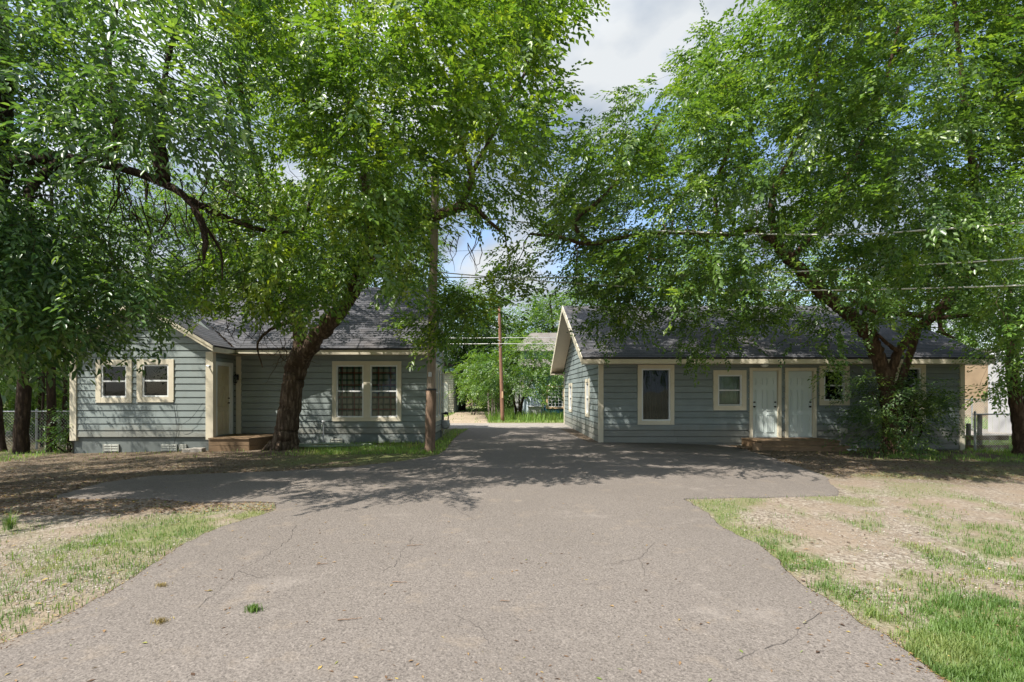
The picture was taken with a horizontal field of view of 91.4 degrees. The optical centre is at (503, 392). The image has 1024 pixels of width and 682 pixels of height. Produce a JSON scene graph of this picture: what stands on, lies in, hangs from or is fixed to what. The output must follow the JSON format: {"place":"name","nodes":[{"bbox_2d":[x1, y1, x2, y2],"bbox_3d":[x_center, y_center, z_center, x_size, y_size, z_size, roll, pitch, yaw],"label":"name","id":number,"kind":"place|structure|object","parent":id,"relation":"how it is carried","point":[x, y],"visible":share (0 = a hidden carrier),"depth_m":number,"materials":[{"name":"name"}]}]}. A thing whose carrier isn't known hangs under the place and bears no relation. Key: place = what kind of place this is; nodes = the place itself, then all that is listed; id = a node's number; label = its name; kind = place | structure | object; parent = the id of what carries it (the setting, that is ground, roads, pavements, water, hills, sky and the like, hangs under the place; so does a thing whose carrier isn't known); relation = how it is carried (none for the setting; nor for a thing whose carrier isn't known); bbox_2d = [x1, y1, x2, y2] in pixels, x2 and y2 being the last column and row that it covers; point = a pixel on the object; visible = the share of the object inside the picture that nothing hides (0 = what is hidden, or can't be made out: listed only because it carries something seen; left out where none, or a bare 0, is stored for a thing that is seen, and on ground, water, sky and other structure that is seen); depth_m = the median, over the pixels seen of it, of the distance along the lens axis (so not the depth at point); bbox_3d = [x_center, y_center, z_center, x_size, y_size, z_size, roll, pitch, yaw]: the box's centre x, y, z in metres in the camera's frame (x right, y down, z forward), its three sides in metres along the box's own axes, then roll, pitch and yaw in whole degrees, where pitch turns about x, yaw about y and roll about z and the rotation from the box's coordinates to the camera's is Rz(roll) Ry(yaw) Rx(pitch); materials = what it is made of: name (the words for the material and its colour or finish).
{"place":"outdoors","nodes":[
{"label":"outdoors","id":0,"kind":"place"},
{"bbox_2d":[444,412,487,422],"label":"dirt track","id":1,"kind":"structure","parent":0,"point":[468,417],"depth_m":30.34,"materials":[{"name":"beige soil"}]},
{"bbox_2d":[0,428,947,681],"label":"driveway","id":2,"kind":"structure","parent":0,"point":[475,487],"depth_m":3.97,"materials":[{"name":"grey asphalt"}]},
{"bbox_2d":[154,581,165,588],"bbox_3d":[-2.709,1.516,3.955,0.124,0.037,0.099,0,0,0],"label":"grass tuft","id":3,"kind":"object","parent":2,"relation":"on","point":[161,584],"visible":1,"depth_m":3.95,"materials":[{"name":"beige plant"}]},
{"bbox_2d":[150,616,170,624],"bbox_3d":[-2.285,1.514,3.322,0.120,0.042,0.101,0,0,-27],"label":"grass tuft","id":4,"kind":"object","parent":2,"relation":"on","point":[161,620],"visible":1,"depth_m":3.33,"materials":[{"name":"beige plant"}]},
{"bbox_2d":[244,602,264,613],"bbox_3d":[-1.760,1.506,3.514,0.153,0.058,0.114,0,0,17],"label":"grass tuft","id":5,"kind":"object","parent":2,"relation":"on","point":[251,608],"visible":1,"depth_m":3.51,"materials":[{"name":"green plant"}]},
{"bbox_2d":[4,471,946,681],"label":"fallen leaves","id":6,"kind":"object","parent":2,"relation":"on","point":[639,670],"visible":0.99,"depth_m":2.96,"materials":[{"name":"brown plant"}]},
{"bbox_2d":[5,423,1011,435],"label":"alley road","id":7,"kind":"structure","parent":0,"point":[507,425],"depth_m":22.93,"materials":[{"name":"grey asphalt"}]},
{"bbox_2d":[0,400,1023,681],"bbox_3d":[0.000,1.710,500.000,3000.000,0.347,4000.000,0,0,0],"label":"ground","id":8,"kind":"structure","parent":0,"point":[828,544],"depth_m":6.39,"materials":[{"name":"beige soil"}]},
{"bbox_2d":[0,505,22,530],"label":"grass tuft","id":9,"kind":"object","parent":8,"relation":"on","point":[9,525],"visible":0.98,"depth_m":5.75,"materials":[{"name":"green plant"}]},
{"bbox_2d":[1,358,38,433],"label":"undergrowth bush","id":10,"kind":"object","parent":8,"relation":"on","point":[5,420],"visible":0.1,"depth_m":21.64,"materials":[{"name":"green plant"}]},
{"bbox_2d":[2,365,61,437],"bbox_3d":[-20.143,0.094,21.535,7.468,4.386,2.693,0,0,45],"label":"undergrowth bush","id":11,"kind":"object","parent":8,"relation":"on","point":[11,416],"visible":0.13,"depth_m":20.03,"materials":[{"name":"green plant"}]},
{"bbox_2d":[3,409,69,449],"bbox_3d":[-15.800,1.271,15.928,6.404,1.500,0.096,0,0,0],"label":"chain link fence","id":12,"kind":"object","parent":8,"relation":"on","point":[36,411],"visible":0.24,"depth_m":15.90,"materials":[{"name":"silver metal"}]},
{"bbox_2d":[0,174,83,453],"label":"woodland tree","id":13,"kind":"object","parent":8,"relation":"on","point":[21,425],"visible":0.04,"depth_m":14.47,"materials":[{"name":"green plant"}]},
{"bbox_2d":[0,218,88,451],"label":"woodland tree","id":14,"kind":"object","parent":8,"relation":"on","point":[3,446],"visible":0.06,"depth_m":15.31,"materials":[{"name":"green plant"}]},
{"bbox_2d":[0,183,94,451],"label":"woodland tree","id":15,"kind":"object","parent":8,"relation":"on","point":[51,397],"visible":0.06,"depth_m":14.85,"materials":[{"name":"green plant"}]},
{"bbox_2d":[0,218,97,439],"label":"woodland tree","id":16,"kind":"object","parent":8,"relation":"on","point":[64,399],"depth_m":18.45,"materials":[{"name":"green plant"}]},
{"bbox_2d":[30,401,71,453],"bbox_3d":[-12.763,0.988,14.607,1.946,1.893,1.614,0,0,0],"label":"dark shrub","id":17,"kind":"object","parent":8,"relation":"on","point":[67,438],"visible":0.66,"depth_m":14.46,"materials":[{"name":"green plant"}]},
{"bbox_2d":[1,199,100,446],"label":"woodland tree","id":18,"kind":"object","parent":8,"relation":"on","point":[42,408],"visible":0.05,"depth_m":16.49,"materials":[{"name":"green plant"}]},
{"bbox_2d":[31,354,71,438],"bbox_3d":[-18.036,-0.235,20.469,2.633,4.741,6.531,0,0,-42],"label":"undergrowth bush","id":19,"kind":"object","parent":8,"relation":"on","point":[58,401],"visible":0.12,"depth_m":19.26,"materials":[{"name":"green plant"}]},
{"bbox_2d":[11,200,101,440],"bbox_3d":[-21.394,-2.707,20.952,14.240,9.535,6.511,0,0,41],"label":"woodland tree","id":20,"kind":"object","parent":8,"relation":"on","point":[39,402],"visible":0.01,"depth_m":18.98,"materials":[{"name":"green plant"}]},
{"bbox_2d":[69,147,225,323],"bbox_3d":[-25.541,-8.978,35.928,10.376,21.688,18.060,0,0,-38],"label":"background tree","id":21,"kind":"object","parent":8,"relation":"on","point":[159,197],"visible":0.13,"depth_m":34.72,"materials":[{"name":"green plant"}]},
{"bbox_2d":[0,0,303,403],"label":"broadleaf tree","id":22,"kind":"object","parent":8,"relation":"on","point":[33,259],"visible":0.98,"depth_m":6.84,"materials":[{"name":"green plant"}]},
{"bbox_2d":[182,448,189,452],"bbox_3d":[-8.820,1.632,13.950,0.220,0.110,0.200,0,0,0],"label":"concrete block","id":23,"kind":"object","parent":8,"relation":"on","point":[186,450],"depth_m":13.85,"materials":[{"name":"grey concrete"}]},
{"bbox_2d":[190,448,205,451],"bbox_3d":[-8.540,1.616,13.950,0.340,0.130,0.200,0,0,0],"label":"concrete block","id":24,"kind":"object","parent":8,"relation":"on","point":[197,449],"depth_m":13.85,"materials":[{"name":"grey concrete"}]},
{"bbox_2d":[161,163,305,286],"bbox_3d":[-20.593,-8.748,38.402,10.463,21.211,16.093,0,0,-31],"label":"background tree","id":25,"kind":"object","parent":8,"relation":"on","point":[213,224],"visible":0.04,"depth_m":36.42,"materials":[{"name":"green plant"}]},
{"bbox_2d":[208,434,272,451],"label":"wooden deck","id":26,"kind":"structure","parent":8,"relation":"on","point":[235,442],"depth_m":13.98,"materials":[{"name":"brown wood"}]},
{"bbox_2d":[70,287,453,453],"bbox_3d":[-7.296,-0.875,18.097,10.508,6.049,8.277,0,0,0],"label":"bungalow","id":27,"kind":"object","parent":8,"relation":"on","point":[200,385],"visible":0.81,"depth_m":15.40,"materials":[{"name":"grey wood"}]},
{"bbox_2d":[95,360,132,402],"bbox_3d":[-11.101,-0.313,14.265,1.026,1.225,0.110,0,0,0],"label":"window","id":28,"kind":"structure","parent":27,"relation":"in","point":[100,397],"depth_m":14.21,"materials":[{"name":"beige wood"}]},
{"bbox_2d":[137,359,174,401],"bbox_3d":[-9.918,-0.328,14.265,1.054,1.226,0.110,0,0,0],"label":"window","id":29,"kind":"structure","parent":27,"relation":"in","point":[141,382],"depth_m":14.21,"materials":[{"name":"beige wood"}]},
{"bbox_2d":[212,328,235,348],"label":"roof leaves","id":30,"kind":"object","parent":27,"relation":"on","point":[224,338],"visible":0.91,"depth_m":15.44,"materials":[{"name":"brown plant"}]},
{"bbox_2d":[216,361,232,436],"bbox_3d":[-8.323,0.195,14.790,0.113,2.170,0.940,0,0,0],"label":"door","id":31,"kind":"structure","parent":27,"relation":"in","point":[224,375],"depth_m":14.88,"materials":[{"name":"beige wood"}]},
{"bbox_2d":[332,361,401,420],"bbox_3d":[-4.247,-0.031,15.563,2.139,1.860,0.206,0,0,0],"label":"window","id":32,"kind":"structure","parent":27,"relation":"in","point":[361,390],"depth_m":15.62,"materials":[{"name":"beige wood"}]},
{"bbox_2d":[436,363,440,421],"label":"window","id":33,"kind":"structure","parent":27,"relation":"in","point":[438,370],"depth_m":16.27,"materials":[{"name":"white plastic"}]},
{"bbox_2d":[441,412,449,428],"bbox_3d":[-2.040,1.160,17.368,0.340,0.980,0.237,0,0,0],"label":"gas meter","id":34,"kind":"object","parent":27,"relation":"attached to","point":[445,424],"visible":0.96,"depth_m":17.26,"materials":[{"name":"silver metal"}]},
{"bbox_2d":[252,175,382,285],"bbox_3d":[-15.100,-8.810,39.503,13.620,21.340,12.290,0,0,0],"label":"background tree","id":35,"kind":"object","parent":8,"relation":"on","point":[296,208],"visible":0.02,"depth_m":38.19,"materials":[{"name":"green plant"}]},
{"bbox_2d":[299,425,394,446],"bbox_3d":[-4.636,1.285,14.651,3.557,0.592,0.962,0,0,0],"label":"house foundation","id":36,"kind":"object","parent":8,"relation":"on","point":[317,444],"visible":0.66,"depth_m":14.39,"materials":[{"name":"green"}]},
{"bbox_2d":[136,0,609,450],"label":"elm tree","id":37,"kind":"object","parent":8,"relation":"on","point":[510,44],"visible":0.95,"depth_m":8.87,"materials":[{"name":"green plant"}]},
{"bbox_2d":[340,167,454,329],"bbox_3d":[-8.753,-7.824,38.029,10.738,19.360,10.638,0,0,0],"label":"background tree","id":38,"kind":"object","parent":8,"relation":"on","point":[440,242],"visible":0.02,"depth_m":37.20,"materials":[{"name":"green plant"}]},
{"bbox_2d":[425,158,439,452],"bbox_3d":[-1.873,-2.175,12.998,0.397,7.755,0.287,0,0,0],"label":"utility pole","id":39,"kind":"object","parent":8,"relation":"on","point":[430,420],"visible":0.61,"depth_m":12.90,"materials":[{"name":"brown wood"}]},
{"bbox_2d":[439,272,1023,290],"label":"overhead wire","id":40,"kind":"object","parent":39,"relation":"attached to","point":[752,290],"visible":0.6,"depth_m":10.53,"materials":[{"name":"grey"}]},
{"bbox_2d":[444,258,1023,277],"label":"overhead wire","id":41,"kind":"object","parent":39,"relation":"attached to","point":[759,272],"visible":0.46,"depth_m":10.39,"materials":[{"name":"grey"}]},
{"bbox_2d":[456,214,1023,235],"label":"overhead wire","id":42,"kind":"object","parent":39,"relation":"attached to","point":[773,233],"visible":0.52,"depth_m":10.52,"materials":[{"name":"grey"}]},
{"bbox_2d":[444,366,459,412],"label":"old shed","id":43,"kind":"structure","parent":8,"relation":"on","point":[448,399],"depth_m":37.99,"materials":[{"name":"wood"}]},
{"bbox_2d":[444,384,447,411],"bbox_3d":[-4.450,0.500,37.960,0.400,2.300,0.020,0,0,0],"label":"door","id":44,"kind":"structure","parent":43,"relation":"in","point":[445,385],"depth_m":37.95,"materials":[{"name":"white wood"}]},
{"bbox_2d":[439,275,508,410],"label":"background tree","id":45,"kind":"object","parent":8,"relation":"on","point":[455,361],"visible":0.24,"depth_m":40.92,"materials":[{"name":"green plant"}]},
{"bbox_2d":[3,476,946,681],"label":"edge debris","id":46,"kind":"object","parent":8,"relation":"on","point":[688,499],"visible":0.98,"depth_m":3.24,"materials":[{"name":"brown plant"}]},
{"bbox_2d":[444,351,506,414],"bbox_3d":[-1.995,-0.530,34.746,4.617,4.784,6.069,0,0,0],"label":"dense bush","id":47,"kind":"object","parent":8,"relation":"on","point":[460,393],"visible":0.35,"depth_m":34.22,"materials":[{"name":"green plant"}]},
{"bbox_2d":[0,484,950,681],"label":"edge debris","id":48,"kind":"object","parent":8,"relation":"on","point":[729,530],"visible":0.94,"depth_m":3.35,"materials":[{"name":"brown plant"}]},
{"bbox_2d":[491,391,492,414],"bbox_3d":[-0.691,0.625,29.800,0.132,2.050,0.080,0,0,0],"label":"fence post","id":49,"kind":"object","parent":8,"relation":"on","point":[491,403],"visible":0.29,"depth_m":29.76,"materials":[{"name":"wood"}]},
{"bbox_2d":[4,404,987,428],"bbox_3d":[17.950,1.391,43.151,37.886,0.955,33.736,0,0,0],"label":"tall grass","id":50,"kind":"structure","parent":8,"relation":"on","point":[510,415],"depth_m":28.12,"materials":[{"name":"green plant"}]},
{"bbox_2d":[498,307,504,420],"bbox_3d":[-0.147,-1.474,26.573,0.366,6.255,0.266,0,0,0],"label":"utility pole","id":51,"kind":"object","parent":8,"relation":"on","point":[501,375],"visible":0.89,"depth_m":26.53,"materials":[{"name":"brown wood"}]},
{"bbox_2d":[479,343,522,343],"bbox_3d":[0.530,-2.849,27.983,17.891,0.600,2.720,0,0,-11],"label":"overhead wire","id":52,"kind":"object","parent":51,"relation":"attached to","point":[501,343],"visible":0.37,"depth_m":26.51,"materials":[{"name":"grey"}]},
{"bbox_2d":[492,337,555,337],"bbox_3d":[0.449,-3.260,28.118,17.940,0.766,2.838,0,0,-10],"label":"overhead wire","id":53,"kind":"object","parent":51,"relation":"attached to","point":[525,337],"visible":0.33,"depth_m":26.93,"materials":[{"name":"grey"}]},
{"bbox_2d":[468,286,538,409],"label":"background tree","id":54,"kind":"object","parent":8,"relation":"on","point":[506,329],"visible":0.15,"depth_m":44.92,"materials":[{"name":"green plant"}]},
{"bbox_2d":[454,329,564,416],"bbox_3d":[0.784,-1.028,29.909,7.791,5.590,7.664,0,0,0],"label":"spreading tree","id":55,"kind":"object","parent":8,"relation":"on","point":[492,385],"visible":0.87,"depth_m":28.99,"materials":[{"name":"green plant"}]},
{"bbox_2d":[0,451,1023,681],"bbox_3d":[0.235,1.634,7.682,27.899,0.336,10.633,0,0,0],"label":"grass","id":56,"kind":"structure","parent":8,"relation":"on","point":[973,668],"depth_m":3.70,"materials":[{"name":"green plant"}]},
{"bbox_2d":[0,496,1023,681],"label":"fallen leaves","id":57,"kind":"object","parent":8,"relation":"on","point":[688,500],"visible":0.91,"depth_m":4.36,"materials":[{"name":"brown plant"}]},
{"bbox_2d":[0,444,1023,514],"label":"leaf litter","id":58,"kind":"object","parent":8,"relation":"on","point":[164,508],"visible":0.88,"depth_m":9.68,"materials":[{"name":"brown plant"}]},
{"bbox_2d":[514,379,522,412],"bbox_3d":[0.957,0.250,33.030,0.594,2.600,0.140,0,0,0],"label":"white panel","id":59,"kind":"object","parent":8,"relation":"on","point":[516,401],"visible":0.11,"depth_m":33.00,"materials":[{"name":"white"}]},
{"bbox_2d":[522,379,543,414],"bbox_3d":[1.879,0.200,32.312,1.685,2.500,0.463,0,0,0],"label":"plastic sheet","id":60,"kind":"object","parent":8,"relation":"on","point":[526,404],"visible":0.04,"depth_m":32.30,"materials":[{"name":"white plastic"}]},
{"bbox_2d":[527,406,541,414],"bbox_3d":[1.953,1.150,31.900,0.919,0.560,0.900,0,0,0],"label":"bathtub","id":61,"kind":"object","parent":8,"relation":"on","point":[536,408],"visible":0.79,"depth_m":31.53,"materials":[{"name":"white ceramic"}]},
{"bbox_2d":[509,333,563,415],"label":"blue house","id":62,"kind":"structure","parent":8,"relation":"on","point":[560,405],"depth_m":35.62,"materials":[{"name":"white wood"}]},
{"bbox_2d":[546,385,563,408],"bbox_3d":[3.382,0.314,33.015,1.221,1.551,0.110,0,0,0],"label":"window","id":63,"kind":"structure","parent":62,"relation":"in","point":[550,407],"depth_m":32.97,"materials":[{"name":"beige wood"}]},
{"bbox_2d":[508,282,578,335],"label":"background tree","id":64,"kind":"object","parent":8,"relation":"on","point":[548,317],"visible":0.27,"depth_m":46.49,"materials":[{"name":"green plant"}]},
{"bbox_2d":[555,240,664,321],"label":"background tree","id":65,"kind":"object","parent":8,"relation":"on","point":[574,299],"visible":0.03,"depth_m":40.97,"materials":[{"name":"green plant"}]},
{"bbox_2d":[644,227,785,305],"bbox_3d":[16.681,-5.950,40.136,12.485,15.630,12.202,0,0,0],"label":"background tree","id":66,"kind":"object","parent":8,"relation":"on","point":[691,255],"visible":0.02,"depth_m":38.79,"materials":[{"name":"green plant"}]},
{"bbox_2d":[475,0,1023,453],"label":"elm tree","id":67,"kind":"object","parent":8,"relation":"on","point":[860,116],"visible":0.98,"depth_m":9.97,"materials":[{"name":"green plant"}]},
{"bbox_2d":[550,302,995,449],"bbox_3d":[8.465,-1.025,19.900,12.310,6.350,10.092,0,0,0],"label":"bungalow","id":68,"kind":"object","parent":8,"relation":"on","point":[636,393],"visible":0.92,"depth_m":15.39,"materials":[{"name":"grey wood"}]},
{"bbox_2d":[569,383,573,411],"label":"window","id":69,"kind":"structure","parent":68,"relation":"in","point":[570,384],"depth_m":22.30,"materials":[{"name":"beige wood"}]},
{"bbox_2d":[585,379,590,417],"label":"window","id":70,"kind":"structure","parent":68,"relation":"in","point":[587,405],"depth_m":17.82,"materials":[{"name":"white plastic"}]},
{"bbox_2d":[637,365,673,424],"bbox_3d":[4.674,0.077,15.463,1.124,1.848,0.206,0,0,0],"label":"window","id":71,"kind":"structure","parent":68,"relation":"in","point":[655,386],"depth_m":15.52,"materials":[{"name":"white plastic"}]},
{"bbox_2d":[713,370,746,409],"bbox_3d":[6.945,-0.062,15.463,1.016,1.232,0.206,0,0,0],"label":"window","id":72,"kind":"structure","parent":68,"relation":"in","point":[729,387],"depth_m":15.38,"materials":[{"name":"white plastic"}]},
{"bbox_2d":[748,368,781,437],"bbox_3d":[8.039,0.325,15.413,0.980,2.160,0.113,0,0,0],"label":"door","id":73,"kind":"structure","parent":68,"relation":"in","point":[765,384],"depth_m":15.41,"materials":[{"name":"white paint"}]},
{"bbox_2d":[784,368,816,437],"bbox_3d":[9.125,0.325,15.413,0.965,2.160,0.113,0,0,0],"label":"door","id":74,"kind":"structure","parent":68,"relation":"in","point":[800,417],"depth_m":15.41,"materials":[{"name":"white paint"}]},
{"bbox_2d":[819,366,849,404],"bbox_3d":[10.162,-0.208,15.415,0.927,1.217,0.110,0,0,0],"label":"window","id":75,"kind":"structure","parent":68,"relation":"in","point":[823,401],"depth_m":15.36,"materials":[{"name":"beige wood"}]},
{"bbox_2d":[895,365,925,421],"bbox_3d":[12.489,0.015,15.415,0.955,1.817,0.110,0,0,0],"label":"window","id":76,"kind":"structure","parent":68,"relation":"in","point":[921,369],"depth_m":15.36,"materials":[{"name":"beige wood"}]},
{"bbox_2d":[737,438,850,451],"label":"wooden steps","id":77,"kind":"structure","parent":8,"relation":"on","point":[797,444],"depth_m":14.40,"materials":[{"name":"brown wood"}]},
{"bbox_2d":[750,241,878,305],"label":"background tree","id":78,"kind":"object","parent":8,"relation":"on","point":[804,301],"visible":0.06,"depth_m":37.95,"materials":[{"name":"green plant"}]},
{"bbox_2d":[810,356,980,458],"bbox_3d":[10.863,0.514,13.867,5.311,3.155,3.186,0,0,0],"label":"wispy bush","id":79,"kind":"object","parent":8,"relation":"on","point":[923,407],"visible":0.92,"depth_m":13.65,"materials":[{"name":"green plant"}]},
{"bbox_2d":[854,226,994,347],"bbox_3d":[30.254,-5.383,36.137,8.230,14.489,16.839,0,0,43],"label":"background tree","id":80,"kind":"object","parent":8,"relation":"on","point":[944,324],"visible":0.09,"depth_m":33.83,"materials":[{"name":"green plant"}]},
{"bbox_2d":[965,398,987,430],"bbox_3d":[22.500,1.158,24.028,7.006,1.800,0.096,0,0,0],"label":"chain link fence","id":81,"kind":"object","parent":8,"relation":"on","point":[971,411],"visible":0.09,"depth_m":24.00,"materials":[{"name":"silver metal"}]},
{"bbox_2d":[932,150,1023,455],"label":"pecan tree","id":82,"kind":"object","parent":8,"relation":"on","point":[1013,365],"visible":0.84,"depth_m":11.35,"materials":[{"name":"green plant"}]},
{"bbox_2d":[965,348,1000,420],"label":"tan building","id":83,"kind":"structure","parent":8,"relation":"on","point":[975,376],"depth_m":30.00,"materials":[{"name":"brick"}]},
{"bbox_2d":[945,197,1023,403],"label":"background tree","id":84,"kind":"object","parent":8,"relation":"on","point":[1011,281],"visible":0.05,"depth_m":32.93,"materials":[{"name":"green plant"}]},
{"bbox_2d":[965,415,1008,449],"bbox_3d":[15.300,1.375,16.020,1.600,1.350,0.140,0,0,0],"label":"wooden fence","id":85,"kind":"object","parent":8,"relation":"on","point":[981,446],"visible":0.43,"depth_m":15.95,"materials":[{"name":"brown wood"}]},
{"bbox_2d":[972,411,1011,451],"bbox_3d":[16.425,1.314,15.328,4.153,1.480,0.096,0,0,0],"label":"chain link fence","id":86,"kind":"object","parent":8,"relation":"on","point":[975,424],"visible":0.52,"depth_m":15.30,"materials":[{"name":"silver metal"}]},
{"bbox_2d":[988,351,1023,432],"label":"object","id":87,"kind":"structure","parent":8,"relation":"on","point":[1001,428],"depth_m":23.05,"materials":[{"name":"white"}]},
{"bbox_2d":[0,428,1023,462],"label":"grass","id":88,"kind":"structure","parent":0,"point":[330,451],"depth_m":13.69,"materials":[{"name":"green plant"}]},
{"bbox_2d":[8,0,1023,387],"label":"sky","id":89,"kind":"structure","parent":0,"point":[637,36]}
]}

